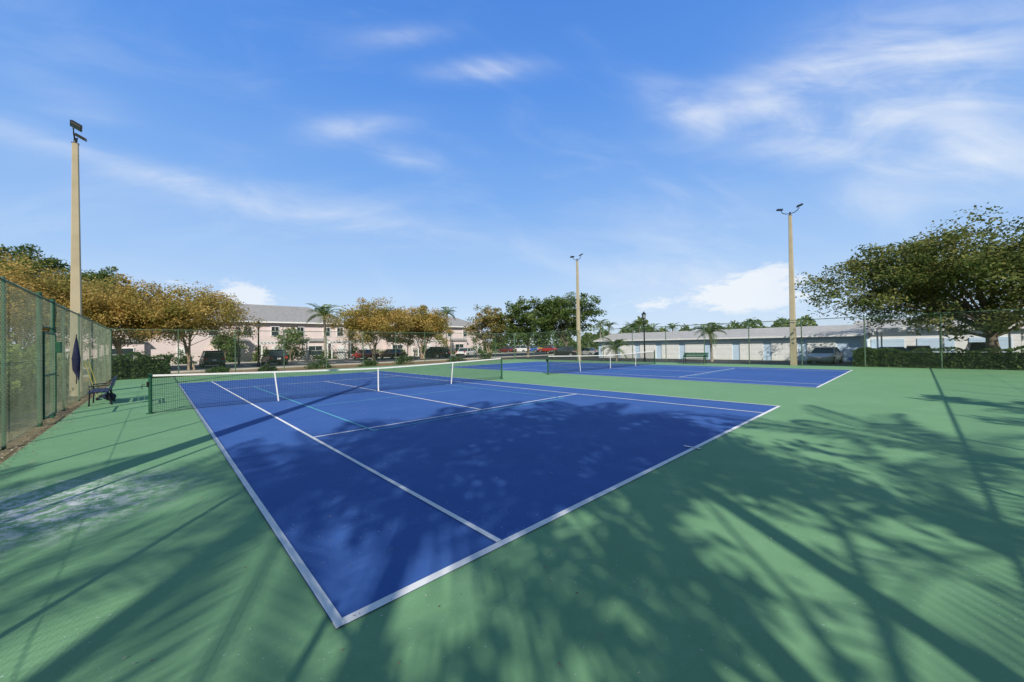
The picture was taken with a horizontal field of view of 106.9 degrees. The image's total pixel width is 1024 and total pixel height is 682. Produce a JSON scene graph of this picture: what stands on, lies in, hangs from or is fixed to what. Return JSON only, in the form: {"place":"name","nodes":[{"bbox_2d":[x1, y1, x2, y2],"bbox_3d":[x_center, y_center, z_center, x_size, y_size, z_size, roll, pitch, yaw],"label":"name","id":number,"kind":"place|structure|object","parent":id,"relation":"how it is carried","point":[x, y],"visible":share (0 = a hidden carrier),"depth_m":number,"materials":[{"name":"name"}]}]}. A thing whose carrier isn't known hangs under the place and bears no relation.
{"place":"outdoors","nodes":[
{"label":"outdoors","id":0,"kind":"place"},
{"bbox_2d":[0,381,111,463],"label":"dirt strip","id":1,"kind":"object","parent":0,"point":[20,441],"visible":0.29,"depth_m":9.09,"materials":[{"name":"brown soil"}]},
{"bbox_2d":[56,301,347,364],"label":"townhouse block","id":2,"kind":"structure","parent":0,"point":[275,318],"depth_m":55.63,"materials":[{"name":"beige paint"}]},
{"bbox_2d":[112,348,133,359],"bbox_3d":[-45.703,1.606,44.417,2.200,1.590,0.100,0,-1,-43],"label":"window","id":3,"kind":"structure","parent":2,"relation":"in","point":[128,350],"depth_m":44.60,"materials":[{"name":"white glass"}]},
{"bbox_2d":[270,326,279,335],"bbox_3d":[-34.775,-1.410,55.695,1.200,1.490,0.100,0,-1,-43],"label":"window","id":4,"kind":"structure","parent":2,"relation":"in","point":[273,328],"depth_m":55.66,"materials":[{"name":"white glass"}]},
{"bbox_2d":[308,345,322,355],"bbox_3d":[-30.428,1.499,58.731,2.200,1.590,0.100,0,-1,-43],"label":"window","id":5,"kind":"structure","parent":2,"relation":"in","point":[310,352],"depth_m":58.67,"materials":[{"name":"grey glass"}]},
{"bbox_2d":[338,346,343,358],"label":"door","id":6,"kind":"structure","parent":2,"relation":"in","point":[341,349],"depth_m":61.98,"materials":[{"name":"white paint"}]},
{"bbox_2d":[83,352,574,374],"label":"parking lot","id":7,"kind":"structure","parent":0,"point":[232,365],"depth_m":48.07,"materials":[{"name":"grey asphalt"}]},
{"bbox_2d":[198,350,224,366],"bbox_3d":[-31.620,1.850,39.972,2.160,1.687,4.635,0,-1,-43],"label":"parked car","id":8,"kind":"object","parent":7,"relation":"on","point":[209,360],"visible":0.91,"depth_m":38.46,"materials":[{"name":"grey paint"}]},
{"bbox_2d":[255,322,260,366],"bbox_3d":[-25.394,0.318,38.001,0.536,4.740,0.536,-1,-1,-21],"label":"street lamp","id":9,"kind":"object","parent":7,"relation":"on","point":[258,345],"visible":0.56,"depth_m":37.93,"materials":[{"name":"black metal"}]},
{"bbox_2d":[261,349,287,364],"bbox_3d":[-26.330,1.782,41.974,2.160,1.687,4.635,0,-1,-43],"label":"parked car","id":10,"kind":"object","parent":7,"relation":"on","point":[272,354],"visible":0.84,"depth_m":40.53,"materials":[{"name":"black paint"}]},
{"bbox_2d":[351,350,378,359],"bbox_3d":[-21.697,1.975,55.976,4.635,1.441,2.160,-1,-1,35],"label":"parked car","id":11,"kind":"object","parent":7,"relation":"on","point":[358,355],"visible":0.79,"depth_m":55.08,"materials":[{"name":"red paint"}]},
{"bbox_2d":[379,349,404,358],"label":"parked car","id":12,"kind":"object","parent":7,"relation":"on","point":[391,352],"visible":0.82,"depth_m":56.98,"materials":[{"name":"red paint"}]},
{"bbox_2d":[422,347,449,357],"bbox_3d":[-11.308,1.676,55.979,4.635,1.687,2.160,-1,-1,35],"label":"parked car","id":13,"kind":"object","parent":7,"relation":"on","point":[440,351],"visible":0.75,"depth_m":54.88,"materials":[{"name":"black paint"}]},
{"bbox_2d":[455,348,475,356],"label":"parked car","id":14,"kind":"object","parent":7,"relation":"on","point":[461,351],"visible":0.73,"depth_m":58.55,"materials":[{"name":"white paint"}]},
{"bbox_2d":[348,314,482,355],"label":"townhouse block","id":15,"kind":"structure","parent":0,"point":[457,325],"depth_m":76.48,"materials":[{"name":"beige paint"}]},
{"bbox_2d":[0,344,849,426],"bbox_3d":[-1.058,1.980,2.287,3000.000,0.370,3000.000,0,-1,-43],"label":"ground","id":16,"kind":"structure","parent":0,"point":[33,405],"depth_m":12.94,"materials":[{"name":"green plant"}]},
{"bbox_2d":[0,333,36,399],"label":"shrub","id":17,"kind":"object","parent":16,"relation":"on","point":[28,363],"visible":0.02,"depth_m":14.11,"materials":[{"name":"green plant"}]},
{"bbox_2d":[0,341,48,409],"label":"shrub","id":18,"kind":"object","parent":16,"relation":"on","point":[15,382],"visible":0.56,"depth_m":12.44,"materials":[{"name":"green plant"}]},
{"bbox_2d":[14,339,65,388],"bbox_3d":[-22.481,1.179,17.590,2.850,2.531,2.732,0,-1,-43],"label":"shrub","id":19,"kind":"object","parent":16,"relation":"on","point":[20,353],"visible":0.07,"depth_m":17.68,"materials":[{"name":"green plant"}]},
{"bbox_2d":[0,243,81,355],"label":"oak tree","id":20,"kind":"object","parent":16,"relation":"on","point":[56,262],"visible":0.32,"depth_m":48.37,"materials":[{"name":"green plant"}]},
{"bbox_2d":[18,349,67,395],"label":"shrub","id":21,"kind":"object","parent":16,"relation":"on","point":[27,359],"visible":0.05,"depth_m":15.94,"materials":[{"name":"green plant"}]},
{"bbox_2d":[23,336,69,384],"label":"shrub","id":22,"kind":"object","parent":16,"relation":"on","point":[56,357],"visible":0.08,"depth_m":19.65,"materials":[{"name":"green plant"}]},
{"bbox_2d":[0,276,110,449],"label":"chain link fence","id":23,"kind":"object","parent":16,"relation":"on","point":[3,367],"visible":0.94,"depth_m":8.79,"materials":[{"name":"green metal"}]},
{"bbox_2d":[36,292,61,426],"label":"fence gate","id":24,"kind":"structure","parent":23,"relation":"attached to","point":[55,347],"depth_m":9.50,"materials":[{"name":"green metal"}]},
{"bbox_2d":[72,334,80,383],"bbox_3d":[-13.954,0.579,12.173,0.194,1.580,0.266,-1,-1,-7],"label":"folded umbrella","id":25,"kind":"object","parent":23,"relation":"hanging from","point":[76,360],"visible":1,"depth_m":12.12,"materials":[{"name":"blue fabric"}]},
{"bbox_2d":[0,248,121,354],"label":"crape myrtle","id":26,"kind":"object","parent":16,"relation":"on","point":[34,285],"visible":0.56,"depth_m":26.61,"materials":[{"name":"orange plant"}]},
{"bbox_2d":[69,120,86,395],"bbox_3d":[-17.644,-3.141,15.391,0.461,11.111,1.482,0,-1,-43],"label":"light pole","id":27,"kind":"object","parent":16,"relation":"on","point":[75,292],"visible":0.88,"depth_m":15.29,"materials":[{"name":"concrete"}]},
{"bbox_2d":[6,268,162,363],"bbox_3d":[-35.782,-1.408,30.903,10.907,8.793,9.060,0,-1,-43],"label":"crape myrtle","id":28,"kind":"object","parent":16,"relation":"on","point":[110,284],"visible":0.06,"depth_m":30.77,"materials":[{"name":"orange plant"}]},
{"bbox_2d":[39,266,135,296],"bbox_3d":[-64.650,-4.037,57.756,10.274,15.600,10.694,-1,-1,4],"label":"oak tree","id":29,"kind":"object","parent":16,"relation":"on","point":[101,274],"visible":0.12,"depth_m":58.42,"materials":[{"name":"green plant"}]},
{"bbox_2d":[18,273,199,359],"bbox_3d":[-32.011,-1.251,31.235,10.316,8.357,9.005,0,-1,-43],"label":"crape myrtle","id":30,"kind":"object","parent":16,"relation":"on","point":[119,302],"visible":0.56,"depth_m":30.29,"materials":[{"name":"orange plant"}]},
{"bbox_2d":[163,349,196,363],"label":"shrub","id":31,"kind":"object","parent":16,"relation":"on","point":[182,361],"visible":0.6,"depth_m":46.80,"materials":[{"name":"green plant"}]},
{"bbox_2d":[117,280,264,369],"bbox_3d":[-29.245,-1.340,33.860,10.239,8.497,10.274,-1,-1,2],"label":"crape myrtle","id":32,"kind":"object","parent":16,"relation":"on","point":[206,307],"visible":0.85,"depth_m":33.03,"materials":[{"name":"orange plant"}]},
{"bbox_2d":[210,331,247,358],"bbox_3d":[-37.714,0.885,50.090,4.380,4.682,3.884,-1,-1,9],"label":"tree","id":33,"kind":"object","parent":16,"relation":"on","point":[228,342],"visible":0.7,"depth_m":49.55,"materials":[{"name":"green plant"}]},
{"bbox_2d":[224,351,236,362],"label":"shrub","id":34,"kind":"object","parent":16,"relation":"on","point":[229,359],"visible":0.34,"depth_m":49.99,"materials":[{"name":"green plant"}]},
{"bbox_2d":[251,344,267,361],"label":"shrub","id":35,"kind":"object","parent":16,"relation":"on","point":[255,358],"visible":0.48,"depth_m":52.42,"materials":[{"name":"green plant"}]},
{"bbox_2d":[255,341,309,359],"bbox_3d":[-32.273,1.445,53.509,6.300,2.850,3.100,0,-1,-43],"label":"pergola","id":36,"kind":"object","parent":16,"relation":"on","point":[265,342],"visible":0.3,"depth_m":51.97,"materials":[{"name":"white paint"}]},
{"bbox_2d":[273,326,311,361],"bbox_3d":[-30.372,0.493,51.862,4.476,5.253,4.602,-1,-1,-1],"label":"tree","id":37,"kind":"object","parent":16,"relation":"on","point":[287,338],"visible":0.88,"depth_m":51.73,"materials":[{"name":"green plant"}]},
{"bbox_2d":[83,359,508,381],"bbox_3d":[-18.272,2.403,33.090,45.000,0.001,6.700,0,-1,-43],"label":"mulch bed","id":38,"kind":"object","parent":16,"relation":"on","point":[356,365],"visible":0.41,"depth_m":34.55,"materials":[{"name":"brown soil"}]},
{"bbox_2d":[91,351,170,380],"bbox_3d":[-24.067,1.607,24.055,3.682,1.895,1.618,0,-1,-43],"label":"hedge","id":39,"kind":"object","parent":38,"relation":"on","point":[153,363],"visible":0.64,"depth_m":23.89,"materials":[{"name":"green plant"}]},
{"bbox_2d":[204,366,230,374],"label":"shrub","id":40,"kind":"object","parent":38,"relation":"on","point":[218,370],"visible":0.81,"depth_m":27.11,"materials":[{"name":"green plant"}]},
{"bbox_2d":[255,363,278,371],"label":"shrub","id":41,"kind":"object","parent":38,"relation":"on","point":[266,367],"visible":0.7,"depth_m":29.24,"materials":[{"name":"green plant"}]},
{"bbox_2d":[304,354,335,368],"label":"shrub","id":42,"kind":"object","parent":38,"relation":"on","point":[311,366],"visible":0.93,"depth_m":32.74,"materials":[{"name":"green plant"}]},
{"bbox_2d":[359,359,378,366],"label":"shrub","id":43,"kind":"object","parent":38,"relation":"on","point":[368,362],"visible":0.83,"depth_m":35.03,"materials":[{"name":"green plant"}]},
{"bbox_2d":[392,354,413,364],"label":"shrub","id":44,"kind":"object","parent":38,"relation":"on","point":[401,361],"visible":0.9,"depth_m":38.11,"materials":[{"name":"green plant"}]},
{"bbox_2d":[446,355,467,361],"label":"shrub","id":45,"kind":"object","parent":38,"relation":"on","point":[453,358],"visible":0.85,"depth_m":42.66,"materials":[{"name":"green plant"}]},
{"bbox_2d":[478,350,493,359],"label":"shrub","id":46,"kind":"object","parent":38,"relation":"on","point":[489,354],"visible":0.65,"depth_m":45.43,"materials":[{"name":"green plant"}]},
{"bbox_2d":[287,350,304,359],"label":"shrub","id":47,"kind":"object","parent":16,"relation":"on","point":[292,355],"visible":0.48,"depth_m":55.53,"materials":[{"name":"green plant"}]},
{"bbox_2d":[65,352,552,376],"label":"kerb","id":48,"kind":"structure","parent":16,"relation":"on","point":[334,364],"depth_m":44.82,"materials":[{"name":"concrete"}]},
{"bbox_2d":[111,328,514,380],"bbox_3d":[-11.799,0.754,33.915,33.196,3.220,0.100,0,-1,-43],"label":"chain link fence","id":49,"kind":"object","parent":16,"relation":"on","point":[235,348],"visible":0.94,"depth_m":29.22,"materials":[{"name":"green metal"}]},
{"bbox_2d":[305,303,343,356],"bbox_3d":[-24.721,-1.088,49.877,4.581,7.995,4.694,-1,-1,30],"label":"palm tree","id":50,"kind":"object","parent":16,"relation":"on","point":[320,309],"visible":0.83,"depth_m":49.86,"materials":[{"name":"green plant"}]},
{"bbox_2d":[313,350,339,358],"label":"shrub","id":51,"kind":"object","parent":16,"relation":"on","point":[322,352],"visible":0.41,"depth_m":58.73,"materials":[{"name":"green plant"}]},
{"bbox_2d":[327,341,369,358],"bbox_3d":[-25.911,1.405,59.882,6.300,2.850,3.100,0,-1,-43],"label":"pergola","id":52,"kind":"object","parent":16,"relation":"on","point":[331,342],"visible":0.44,"depth_m":58.76,"materials":[{"name":"white paint"}]},
{"bbox_2d":[320,297,414,360],"bbox_3d":[-17.673,-1.361,48.438,10.693,8.458,10.437,-1,-1,-7],"label":"crape myrtle","id":53,"kind":"object","parent":16,"relation":"on","point":[384,319],"visible":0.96,"depth_m":46.79,"materials":[{"name":"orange plant"}]},
{"bbox_2d":[388,305,453,358],"bbox_3d":[-12.987,-1.255,54.169,9.666,8.209,10.915,0,-1,-43],"label":"crape myrtle","id":54,"kind":"object","parent":16,"relation":"on","point":[428,324],"visible":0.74,"depth_m":53.22,"materials":[{"name":"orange plant"}]},
{"bbox_2d":[439,307,456,346],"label":"palm tree","id":55,"kind":"object","parent":16,"relation":"on","point":[447,311],"visible":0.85,"depth_m":65.96,"materials":[{"name":"green plant"}]},
{"bbox_2d":[462,304,512,355],"bbox_3d":[-3.632,-1.547,59.588,7.685,8.751,8.570,0,-1,-43],"label":"crape myrtle","id":56,"kind":"object","parent":16,"relation":"on","point":[490,320],"visible":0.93,"depth_m":58.94,"materials":[{"name":"brown plant"}]},
{"bbox_2d":[0,303,995,352],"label":"distant trees","id":57,"kind":"object","parent":16,"relation":"on","point":[733,325],"visible":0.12,"depth_m":121.49,"materials":[{"name":"green plant"}]},
{"bbox_2d":[498,346,516,352],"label":"parked car","id":58,"kind":"object","parent":16,"relation":"on","point":[508,348],"visible":0.77,"depth_m":82.98,"materials":[{"name":"red paint"}]},
{"bbox_2d":[515,345,529,351],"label":"parked car","id":59,"kind":"object","parent":16,"relation":"on","point":[522,347],"visible":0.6,"depth_m":84.88,"materials":[{"name":"white paint"}]},
{"bbox_2d":[497,296,559,356],"bbox_3d":[2.495,-2.162,59.882,10.561,10.096,11.252,-1,-1,2],"label":"oak tree","id":60,"kind":"object","parent":16,"relation":"on","point":[525,319],"visible":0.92,"depth_m":58.53,"materials":[{"name":"green plant"}]},
{"bbox_2d":[537,346,556,351],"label":"parked car","id":61,"kind":"object","parent":16,"relation":"on","point":[549,348],"visible":0.62,"depth_m":85.23,"materials":[{"name":"red paint"}]},
{"bbox_2d":[548,346,576,356],"bbox_3d":[8.194,1.729,61.986,4.635,1.687,2.160,-1,-1,12],"label":"parked car","id":62,"kind":"object","parent":16,"relation":"on","point":[566,350],"visible":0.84,"depth_m":61.08,"materials":[{"name":"black paint"}]},
{"bbox_2d":[532,292,606,356],"bbox_3d":[8.625,-2.596,62.241,12.036,10.996,13.454,0,-1,-43],"label":"oak tree","id":63,"kind":"object","parent":16,"relation":"on","point":[556,304],"visible":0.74,"depth_m":60.19,"materials":[{"name":"green plant"}]},
{"bbox_2d":[600,337,631,360],"bbox_3d":[11.817,1.046,43.198,3.370,3.082,3.215,-1,-1,30],"label":"palm tree","id":64,"kind":"object","parent":16,"relation":"on","point":[613,348],"visible":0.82,"depth_m":42.99,"materials":[{"name":"green plant"}]},
{"bbox_2d":[642,312,645,361],"bbox_3d":[13.957,-0.358,40.009,0.536,5.540,0.536,-1,-1,24],"label":"street lamp","id":65,"kind":"object","parent":16,"relation":"on","point":[643,315],"visible":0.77,"depth_m":39.94,"materials":[{"name":"black metal"}]},
{"bbox_2d":[642,323,660,331],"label":"palm tree","id":66,"kind":"object","parent":16,"relation":"on","point":[651,327],"visible":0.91,"depth_m":92.04,"materials":[{"name":"green plant"}]},
{"bbox_2d":[690,322,729,361],"bbox_3d":[20.882,0.179,40.337,3.503,4.456,3.670,0,-1,-43],"label":"palm tree","id":67,"kind":"object","parent":16,"relation":"on","point":[708,330],"visible":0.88,"depth_m":40.03,"materials":[{"name":"green plant"}]},
{"bbox_2d":[593,324,873,361],"bbox_3d":[26.109,0.380,49.300,10.045,3.650,30.000,0,-1,-43],"label":"garage row","id":68,"kind":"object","parent":16,"relation":"on","point":[721,337],"visible":0.6,"depth_m":43.01,"materials":[{"name":"beige paint"}]},
{"bbox_2d":[602,344,614,357],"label":"garage door","id":69,"kind":"structure","parent":68,"relation":"in","point":[606,349],"depth_m":55.80,"materials":[{"name":"white paint"}]},
{"bbox_2d":[620,343,634,357],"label":"garage door","id":70,"kind":"structure","parent":68,"relation":"in","point":[627,348],"depth_m":53.20,"materials":[{"name":"white paint"}]},
{"bbox_2d":[640,343,655,358],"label":"garage door","id":71,"kind":"structure","parent":68,"relation":"in","point":[648,346],"depth_m":51.04,"materials":[{"name":"white paint"}]},
{"bbox_2d":[661,342,678,358],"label":"garage door","id":72,"kind":"structure","parent":68,"relation":"in","point":[674,351],"depth_m":48.86,"materials":[{"name":"white paint"}]},
{"bbox_2d":[685,342,703,358],"bbox_3d":[22.490,1.179,46.711,0.095,2.100,2.300,0,-1,-43],"label":"garage door","id":73,"kind":"structure","parent":68,"relation":"in","point":[698,350],"depth_m":46.69,"materials":[{"name":"white paint"}]},
{"bbox_2d":[712,341,732,359],"bbox_3d":[24.575,1.120,44.486,0.095,2.100,2.300,0,-1,-43],"label":"garage door","id":74,"kind":"structure","parent":68,"relation":"in","point":[724,349],"depth_m":44.30,"materials":[{"name":"white paint"}]},
{"bbox_2d":[739,341,763,359],"bbox_3d":[26.660,1.061,42.261,0.095,2.100,2.300,0,-1,-43],"label":"garage door","id":75,"kind":"structure","parent":68,"relation":"in","point":[758,349],"depth_m":42.14,"materials":[{"name":"white paint"}]},
{"bbox_2d":[771,340,797,360],"bbox_3d":[28.745,1.002,40.035,0.095,2.100,2.300,0,-1,-43],"label":"garage door","id":76,"kind":"structure","parent":68,"relation":"in","point":[783,347],"depth_m":40.20,"materials":[{"name":"white paint"}]},
{"bbox_2d":[807,340,835,354],"bbox_3d":[30.830,0.942,37.810,0.095,2.100,2.300,0,-1,-43],"label":"garage door","id":77,"kind":"structure","parent":68,"relation":"in","point":[810,342],"depth_m":37.93,"materials":[{"name":"white paint"}]},
{"bbox_2d":[514,309,1023,368],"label":"chain link fence","id":78,"kind":"object","parent":16,"relation":"on","point":[864,351],"visible":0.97,"depth_m":25.09,"materials":[{"name":"green metal"}]},
{"bbox_2d":[794,202,1023,352],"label":"oak tree","id":79,"kind":"object","parent":16,"relation":"on","point":[916,275],"visible":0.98,"depth_m":22.84,"materials":[{"name":"green plant"}]},
{"bbox_2d":[851,345,1023,369],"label":"hedge","id":80,"kind":"object","parent":16,"relation":"on","point":[929,361],"visible":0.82,"depth_m":21.17,"materials":[{"name":"green plant"}]},
{"bbox_2d":[870,324,1023,352],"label":"carport","id":81,"kind":"object","parent":16,"relation":"on","point":[934,329],"visible":0.41,"depth_m":32.53,"materials":[{"name":"white paint"}]},
{"bbox_2d":[965,342,1003,352],"bbox_3d":[39.155,0.929,31.493,4.635,1.687,2.160,0,-1,-43],"label":"parked car","id":82,"kind":"object","parent":16,"relation":"on","point":[980,344],"visible":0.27,"depth_m":31.33,"materials":[{"name":"black metal"}]},
{"bbox_2d":[0,359,1023,681],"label":"court slab","id":83,"kind":"structure","parent":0,"point":[118,541],"depth_m":2.95,"materials":[{"name":"green paint"}]},
{"bbox_2d":[88,376,117,406],"bbox_3d":[-13.445,1.629,12.483,0.593,0.878,1.500,0,-1,-43],"label":"bench","id":84,"kind":"object","parent":83,"relation":"on","point":[99,390],"visible":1,"depth_m":12.19,"materials":[{"name":"blue plastic"}]},
{"bbox_2d":[102,392,115,399],"bbox_3d":[-14.145,1.891,13.328,0.622,0.353,0.260,-1,-1,30],"label":"equipment bag","id":85,"kind":"object","parent":83,"relation":"on","point":[105,396],"visible":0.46,"depth_m":13.21,"materials":[{"name":"black fabric"}]},
{"bbox_2d":[142,357,502,413],"bbox_3d":[-5.223,1.407,14.689,13.056,1.099,0.180,0,-1,-43],"label":"tennis net","id":86,"kind":"object","parent":83,"relation":"on","point":[149,384],"visible":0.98,"depth_m":12.71,"materials":[{"name":"black fabric"}]},
{"bbox_2d":[180,371,780,628],"bbox_3d":[-5.184,1.943,14.711,10.970,0.001,23.770,0,-1,-43],"label":"court surface","id":87,"kind":"object","parent":83,"relation":"on","point":[510,484],"visible":1,"depth_m":5.89,"materials":[{"name":"blue paint"}]},
{"bbox_2d":[258,377,561,429],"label":"pickleball lines","id":88,"kind":"object","parent":87,"relation":"on","point":[396,396],"visible":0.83,"depth_m":10.92,"materials":[{"name":"paint"}]},
{"bbox_2d":[178,371,779,628],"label":"court lines","id":89,"kind":"object","parent":87,"relation":"on","point":[337,619],"visible":0.93,"depth_m":3.65,"materials":[{"name":"paint"}]},
{"bbox_2d":[0,382,1004,672],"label":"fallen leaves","id":90,"kind":"object","parent":83,"relation":"on","point":[330,470],"visible":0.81,"depth_m":6.37,"materials":[{"name":"brown plant"}]},
{"bbox_2d":[570,253,582,360],"bbox_3d":[6.733,-3.305,38.783,0.461,11.111,1.482,0,-1,-43],"label":"light pole","id":91,"kind":"object","parent":83,"relation":"on","point":[578,311],"visible":0.91,"depth_m":38.70,"materials":[{"name":"concrete"}]},
{"bbox_2d":[546,350,654,374],"bbox_3d":[6.670,1.324,25.835,13.056,1.099,0.180,0,-1,-43],"label":"tennis net","id":92,"kind":"object","parent":83,"relation":"on","point":[619,359],"visible":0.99,"depth_m":25.11,"materials":[{"name":"black fabric"}]},
{"bbox_2d":[453,361,849,387],"bbox_3d":[6.710,1.860,25.857,10.970,0.001,23.770,0,-1,-43],"label":"court surface","id":93,"kind":"object","parent":83,"relation":"on","point":[796,377],"visible":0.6,"depth_m":21.04,"materials":[{"name":"blue paint"}]},
{"bbox_2d":[454,361,851,387],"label":"court lines","id":94,"kind":"object","parent":93,"relation":"on","point":[701,373],"visible":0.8,"depth_m":19.66,"materials":[{"name":"paint"}]},
{"bbox_2d":[683,353,708,363],"bbox_3d":[14.066,1.341,29.220,0.593,0.878,1.850,0,-1,-43],"label":"bench","id":95,"kind":"object","parent":83,"relation":"on","point":[703,355],"visible":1,"depth_m":29.24,"materials":[{"name":"green metal"}]},
{"bbox_2d":[776,203,802,365],"bbox_3d":[18.969,-3.652,25.723,0.461,11.111,1.482,0,-1,-43],"label":"light pole","id":96,"kind":"object","parent":83,"relation":"on","point":[792,316],"visible":0.86,"depth_m":25.65,"materials":[{"name":"concrete"}]},
{"bbox_2d":[0,0,1023,347],"label":"sky","id":97,"kind":"structure","parent":0,"point":[436,154],"materials":[{"name":"blue"}]},
{"bbox_2d":[537,357,852,365],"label":"garage lane","id":98,"kind":"structure","parent":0,"point":[822,363],"depth_m":39.04,"materials":[{"name":"grey asphalt"}]},
{"bbox_2d":[807,347,843,363],"bbox_3d":[28.073,1.267,34.008,4.435,1.441,2.160,0,-1,-39],"label":"parked car","id":99,"kind":"object","parent":98,"relation":"on","point":[836,352],"visible":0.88,"depth_m":33.23,"materials":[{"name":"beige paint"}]},
{"bbox_2d":[848,347,909,362],"bbox_3d":[30.575,1.192,30.980,4.635,1.441,2.160,-2,-1,41],"label":"parked car","id":100,"kind":"object","parent":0,"point":[898,348],"visible":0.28,"depth_m":30.27,"materials":[{"name":"blue paint"}]},
{"bbox_2d":[906,345,932,351],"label":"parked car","id":101,"kind":"object","parent":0,"point":[912,348],"visible":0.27,"depth_m":33.55,"materials":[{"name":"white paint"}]},
{"bbox_2d":[855,319,1022,352],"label":"storage building","id":102,"kind":"structure","parent":0,"point":[1015,339],"depth_m":38.39,"materials":[{"name":"white paint"}]},
{"bbox_2d":[871,339,904,348],"bbox_3d":[39.973,0.824,40.348,0.080,2.100,2.500,0,-1,-43],"label":"garage door","id":103,"kind":"structure","parent":102,"relation":"in","point":[873,341],"depth_m":40.25,"materials":[{"name":"white metal"}]},
{"bbox_2d":[917,338,954,352],"bbox_3d":[42.297,0.759,37.868,0.080,2.100,2.500,0,-1,-43],"label":"garage door","id":104,"kind":"structure","parent":102,"relation":"in","point":[935,343],"depth_m":37.89,"materials":[{"name":"white metal"}]},
{"bbox_2d":[969,337,1011,352],"bbox_3d":[44.621,0.693,35.387,0.080,2.100,2.500,0,-1,-43],"label":"garage door","id":105,"kind":"structure","parent":102,"relation":"in","point":[1003,340],"depth_m":34.89,"materials":[{"name":"white metal"}]},
{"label":"lane","id":106,"kind":"structure","parent":0,"visible":0},
{"bbox_2d":[575,348,598,355],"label":"parked car","id":107,"kind":"object","parent":106,"relation":"on","point":[589,351],"visible":0.53,"depth_m":62.84,"materials":[{"name":"silver metal"}]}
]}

